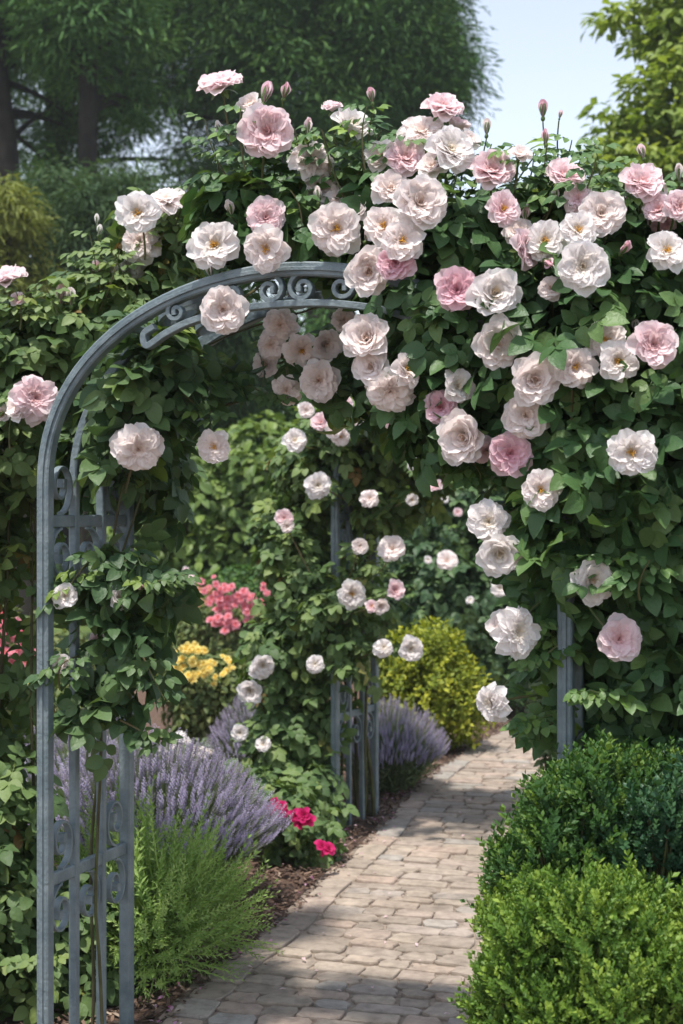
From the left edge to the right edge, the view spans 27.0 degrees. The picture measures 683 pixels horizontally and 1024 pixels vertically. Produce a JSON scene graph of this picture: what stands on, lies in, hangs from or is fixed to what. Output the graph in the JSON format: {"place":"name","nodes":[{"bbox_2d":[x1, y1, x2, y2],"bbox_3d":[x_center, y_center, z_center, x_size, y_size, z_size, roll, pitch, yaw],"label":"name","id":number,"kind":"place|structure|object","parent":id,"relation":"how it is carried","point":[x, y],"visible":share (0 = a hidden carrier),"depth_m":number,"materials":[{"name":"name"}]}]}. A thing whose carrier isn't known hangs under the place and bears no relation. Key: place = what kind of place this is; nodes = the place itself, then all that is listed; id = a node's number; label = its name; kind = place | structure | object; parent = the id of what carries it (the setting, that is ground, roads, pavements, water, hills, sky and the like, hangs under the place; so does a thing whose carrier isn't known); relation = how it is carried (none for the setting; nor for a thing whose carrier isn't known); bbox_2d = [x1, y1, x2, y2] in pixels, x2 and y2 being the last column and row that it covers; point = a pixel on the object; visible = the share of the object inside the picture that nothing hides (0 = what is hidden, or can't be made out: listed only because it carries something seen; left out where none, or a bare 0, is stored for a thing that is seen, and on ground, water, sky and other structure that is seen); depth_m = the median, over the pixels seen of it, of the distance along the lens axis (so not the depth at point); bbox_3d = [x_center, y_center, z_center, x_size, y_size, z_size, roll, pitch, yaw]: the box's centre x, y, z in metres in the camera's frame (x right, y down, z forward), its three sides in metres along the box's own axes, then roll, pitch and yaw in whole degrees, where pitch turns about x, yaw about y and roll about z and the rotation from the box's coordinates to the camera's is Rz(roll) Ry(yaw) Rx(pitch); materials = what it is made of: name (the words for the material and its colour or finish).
{"place":"outdoors","nodes":[
{"label":"outdoors","id":0,"kind":"place"},
{"bbox_2d":[5,677,118,774],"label":"flowering shrub","id":1,"kind":"object","parent":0,"point":[56,694],"visible":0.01,"depth_m":7.63,"materials":[{"name":"green plant"}]},
{"bbox_2d":[152,566,207,675],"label":"flowering shrub","id":2,"kind":"object","parent":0,"point":[185,567],"depth_m":12.18,"materials":[{"name":"green plant"}]},
{"bbox_2d":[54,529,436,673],"bbox_3d":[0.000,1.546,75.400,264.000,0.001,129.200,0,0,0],"label":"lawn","id":3,"kind":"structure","parent":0,"point":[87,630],"depth_m":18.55,"materials":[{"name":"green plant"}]},
{"bbox_2d":[0,172,67,610],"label":"evergreen tree","id":4,"kind":"object","parent":3,"relation":"on","point":[15,221],"visible":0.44,"depth_m":14.37,"materials":[{"name":"green plant"}]},
{"bbox_2d":[0,0,181,617],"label":"conifer tree","id":5,"kind":"object","parent":3,"relation":"on","point":[11,82],"visible":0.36,"depth_m":21.77,"materials":[{"name":"green plant"}]},
{"bbox_2d":[0,0,192,625],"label":"conifer tree","id":6,"kind":"object","parent":3,"relation":"on","point":[80,39],"visible":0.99,"depth_m":19.39,"materials":[{"name":"green plant"}]},
{"bbox_2d":[17,0,264,572],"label":"conifer tree","id":7,"kind":"object","parent":3,"relation":"on","point":[105,148],"visible":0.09,"depth_m":23.85,"materials":[{"name":"green plant"}]},
{"bbox_2d":[0,143,294,442],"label":"evergreen tree","id":8,"kind":"object","parent":3,"relation":"on","point":[80,199],"visible":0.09,"depth_m":15.28,"materials":[{"name":"green plant"}]},
{"bbox_2d":[106,409,380,594],"bbox_3d":[-0.972,0.284,13.845,3.002,2.593,2.376,0,0,0],"label":"laurel hedge","id":9,"kind":"object","parent":3,"relation":"on","point":[217,535],"visible":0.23,"depth_m":13.05,"materials":[{"name":"green plant"}]},
{"bbox_2d":[80,291,458,571],"bbox_3d":[-0.527,-0.700,19.059,6.281,4.500,3.478,0,0,0],"label":"evergreen tree","id":10,"kind":"object","parent":3,"relation":"on","point":[306,320],"visible":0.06,"depth_m":18.33,"materials":[{"name":"green plant"}]},
{"bbox_2d":[145,0,505,507],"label":"conifer tree","id":11,"kind":"object","parent":3,"relation":"on","point":[404,59],"visible":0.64,"depth_m":21.91,"materials":[{"name":"green plant"}]},
{"bbox_2d":[0,662,527,1023],"bbox_3d":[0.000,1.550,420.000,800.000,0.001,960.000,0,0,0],"label":"ground","id":12,"kind":"structure","parent":0,"point":[155,717],"depth_m":5.95,"materials":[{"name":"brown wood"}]},
{"bbox_2d":[0,605,95,697],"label":"flowering shrub","id":13,"kind":"object","parent":12,"relation":"on","point":[57,640],"visible":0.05,"depth_m":9.34,"materials":[{"name":"pink plant"}]},
{"bbox_2d":[23,708,193,803],"bbox_3d":[-1.127,1.228,6.521,1.081,0.647,1.050,0,0,0],"label":"lavender bush","id":14,"kind":"object","parent":12,"relation":"on","point":[60,757],"visible":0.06,"depth_m":6.43,"materials":[{"name":"purple plant"}]},
{"bbox_2d":[0,185,228,1023],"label":"rose shrub","id":15,"kind":"object","parent":12,"relation":"on","point":[48,340],"visible":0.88,"depth_m":4.39,"materials":[{"name":"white plant"}]},
{"bbox_2d":[27,725,294,900],"bbox_3d":[-0.738,1.203,5.607,1.106,0.732,0.894,0,0,0],"label":"lavender bush","id":16,"kind":"object","parent":12,"relation":"on","point":[227,802],"visible":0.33,"depth_m":5.48,"materials":[{"name":"purple plant"}]},
{"bbox_2d":[54,770,285,1004],"bbox_3d":[-0.656,1.274,4.677,0.942,0.763,0.945,0,0,0],"label":"green mound","id":17,"kind":"object","parent":12,"relation":"on","point":[162,904],"visible":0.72,"depth_m":4.62,"materials":[{"name":"plant"}]},
{"bbox_2d":[139,731,223,770],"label":"flowering shrub","id":18,"kind":"object","parent":12,"relation":"on","point":[187,739],"visible":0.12,"depth_m":8.29,"materials":[{"name":"grey plant"}]},
{"bbox_2d":[145,573,221,673],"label":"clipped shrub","id":19,"kind":"object","parent":12,"relation":"on","point":[206,580],"visible":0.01,"depth_m":12.82,"materials":[{"name":"plant"}]},
{"bbox_2d":[156,641,249,744],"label":"flowering shrub","id":20,"kind":"object","parent":12,"relation":"on","point":[209,691],"visible":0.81,"depth_m":9.28,"materials":[{"name":"yellow plant"}]},
{"bbox_2d":[169,575,274,687],"bbox_3d":[-0.860,1.051,11.793,1.249,1.103,1.133,0,0,0],"label":"flowering shrub","id":21,"kind":"object","parent":12,"relation":"on","point":[225,618],"visible":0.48,"depth_m":11.36,"materials":[{"name":"pink plant"}]},
{"bbox_2d":[207,695,255,771],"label":"lavender bush","id":22,"kind":"object","parent":12,"relation":"on","point":[227,745],"visible":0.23,"depth_m":7.85,"materials":[{"name":"purple plant"}]},
{"bbox_2d":[204,563,274,599],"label":"clipped shrub","id":23,"kind":"object","parent":12,"relation":"on","point":[251,586],"visible":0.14,"depth_m":12.48,"materials":[{"name":"plant"}]},
{"bbox_2d":[235,764,347,871],"bbox_3d":[-0.215,1.383,6.271,0.518,0.513,0.748,0,0,-30],"label":"rose shrub","id":24,"kind":"object","parent":12,"relation":"on","point":[303,839],"visible":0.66,"depth_m":6.20,"materials":[{"name":"green plant"}]},
{"bbox_2d":[37,261,583,1023],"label":"garden arch","id":25,"kind":"structure","parent":12,"relation":"on","point":[175,311],"depth_m":3.83,"materials":[{"name":"paint"}]},
{"bbox_2d":[23,299,409,1023],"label":"climbing rose","id":26,"kind":"object","parent":25,"relation":"attached to","point":[147,409],"visible":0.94,"depth_m":3.86,"materials":[{"name":"green plant"}]},
{"bbox_2d":[178,70,682,770],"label":"climbing rose","id":27,"kind":"object","parent":25,"relation":"attached to","point":[570,286],"visible":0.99,"depth_m":3.31,"materials":[{"name":"pink plant"}]},
{"bbox_2d":[331,449,378,825],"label":"garden arch","id":28,"kind":"structure","parent":12,"relation":"on","point":[338,534],"depth_m":7.02,"materials":[{"name":"paint"}]},
{"bbox_2d":[223,392,508,839],"bbox_3d":[0.507,0.518,6.794,2.272,2.401,1.184,0,0,13],"label":"climbing rose","id":29,"kind":"object","parent":28,"relation":"attached to","point":[293,650],"visible":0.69,"depth_m":6.88,"materials":[{"name":"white plant"}]},
{"bbox_2d":[343,693,451,792],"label":"lavender bush","id":30,"kind":"object","parent":12,"relation":"on","point":[406,759],"visible":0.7,"depth_m":7.78,"materials":[{"name":"purple plant"}]},
{"bbox_2d":[367,615,496,752],"bbox_3d":[0.560,1.138,9.163,0.939,0.937,0.825,0,0,0],"label":"euonymus bush","id":31,"kind":"object","parent":12,"relation":"on","point":[432,673],"visible":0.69,"depth_m":9.04,"materials":[{"name":"plant"}]},
{"bbox_2d":[352,473,540,718],"bbox_3d":[1.027,0.537,10.938,2.012,2.286,1.678,0,0,0],"label":"rose shrub","id":32,"kind":"object","parent":12,"relation":"on","point":[450,579],"visible":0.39,"depth_m":10.60,"materials":[{"name":"green plant"}]},
{"bbox_2d":[447,849,682,1023],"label":"box shrub","id":33,"kind":"object","parent":12,"relation":"on","point":[598,947],"visible":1,"depth_m":2.75,"materials":[{"name":"plant"}]},
{"bbox_2d":[460,724,682,959],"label":"box shrub","id":34,"kind":"object","parent":12,"relation":"on","point":[560,801],"visible":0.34,"depth_m":3.02,"materials":[{"name":"plant"}]},
{"bbox_2d":[531,0,682,197],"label":"leafy tree","id":35,"kind":"object","parent":12,"relation":"on","point":[657,126],"visible":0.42,"depth_m":14.65,"materials":[{"name":"green plant"}]},
{"bbox_2d":[578,732,682,919],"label":"box shrub","id":36,"kind":"object","parent":12,"relation":"on","point":[656,814],"visible":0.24,"depth_m":2.97,"materials":[{"name":"plant"}]},
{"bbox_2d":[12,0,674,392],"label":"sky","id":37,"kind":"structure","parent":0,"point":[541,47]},
{"bbox_2d":[155,730,547,1023],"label":"path","id":38,"kind":"structure","parent":0,"point":[427,858],"depth_m":5.23,"materials":[{"name":"beige brick"}]},
{"bbox_2d":[135,764,524,1023],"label":"fallen petals","id":39,"kind":"object","parent":38,"relation":"on","point":[172,1007],"visible":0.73,"depth_m":5.02,"materials":[{"name":"plant"}]},
{"bbox_2d":[517,677,552,774],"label":"leafy shrub","id":40,"kind":"object","parent":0,"point":[544,755],"visible":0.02,"depth_m":7.23,"materials":[{"name":"green plant"}]}
]}

